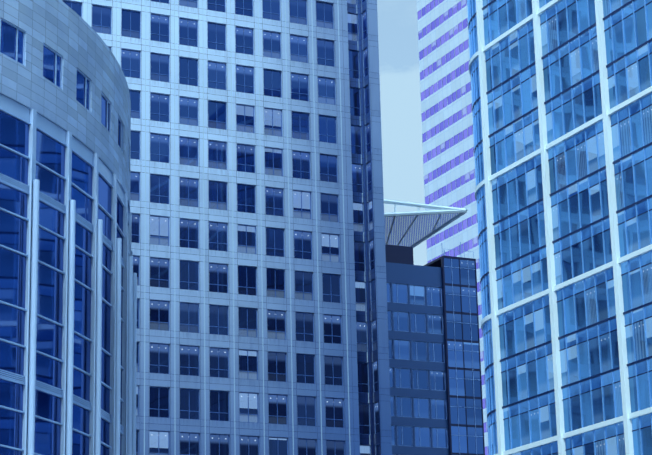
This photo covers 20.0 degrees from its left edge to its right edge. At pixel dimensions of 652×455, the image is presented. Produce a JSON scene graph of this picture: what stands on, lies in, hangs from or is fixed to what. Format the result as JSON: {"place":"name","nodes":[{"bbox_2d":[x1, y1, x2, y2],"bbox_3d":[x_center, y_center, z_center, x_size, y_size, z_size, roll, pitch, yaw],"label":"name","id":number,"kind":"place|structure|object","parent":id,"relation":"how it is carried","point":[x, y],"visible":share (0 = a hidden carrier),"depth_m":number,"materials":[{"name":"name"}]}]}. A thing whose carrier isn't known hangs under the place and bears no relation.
{"place":"outdoors","nodes":[
{"label":"outdoors","id":0,"kind":"place"},
{"bbox_2d":[0,0,131,454],"bbox_3d":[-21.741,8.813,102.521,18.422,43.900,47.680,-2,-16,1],"label":"building","id":1,"kind":"structure","parent":0,"point":[38,74],"depth_m":103.50,"materials":[{"name":"glass"}]},
{"bbox_2d":[24,154,136,454],"bbox_3d":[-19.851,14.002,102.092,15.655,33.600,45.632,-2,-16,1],"label":"columns","id":2,"kind":"structure","parent":1,"relation":"attached to","point":[131,348],"depth_m":105.01,"materials":[{"name":"metal"}]},
{"bbox_2d":[377,0,426,265],"label":"sky","id":3,"kind":"structure","parent":0,"point":[399,72],"materials":[{"name":"blue"}]},
{"label":"ground","id":4,"kind":"structure","parent":0,"visible":0},
{"bbox_2d":[61,0,391,454],"bbox_3d":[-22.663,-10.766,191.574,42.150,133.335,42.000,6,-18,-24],"label":"building","id":5,"kind":"structure","parent":4,"relation":"on","point":[257,211],"depth_m":172.24,"materials":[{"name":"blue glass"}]},
{"bbox_2d":[385,242,484,454],"bbox_3d":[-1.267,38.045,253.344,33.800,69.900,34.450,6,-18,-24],"label":"building","id":6,"kind":"structure","parent":4,"relation":"on","point":[436,401],"depth_m":247.86,"materials":[{"name":"blue glass"}]},
{"bbox_2d":[384,199,466,247],"bbox_3d":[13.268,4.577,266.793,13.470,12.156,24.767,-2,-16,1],"label":"canopy","id":7,"kind":"object","parent":6,"relation":"on","point":[413,229],"visible":0.58,"depth_m":259.96,"materials":[{"name":"grey metal"}]},
{"bbox_2d":[417,0,488,454],"bbox_3d":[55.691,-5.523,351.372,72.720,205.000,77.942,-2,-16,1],"label":"tower","id":8,"kind":"structure","parent":4,"relation":"on","point":[447,121],"depth_m":363.46,"materials":[{"name":"purple glass"}]},
{"bbox_2d":[467,0,651,454],"bbox_3d":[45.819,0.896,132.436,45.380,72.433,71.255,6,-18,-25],"label":"building","id":9,"kind":"structure","parent":4,"relation":"on","point":[561,92],"depth_m":139.29,"materials":[{"name":"blue glass"}]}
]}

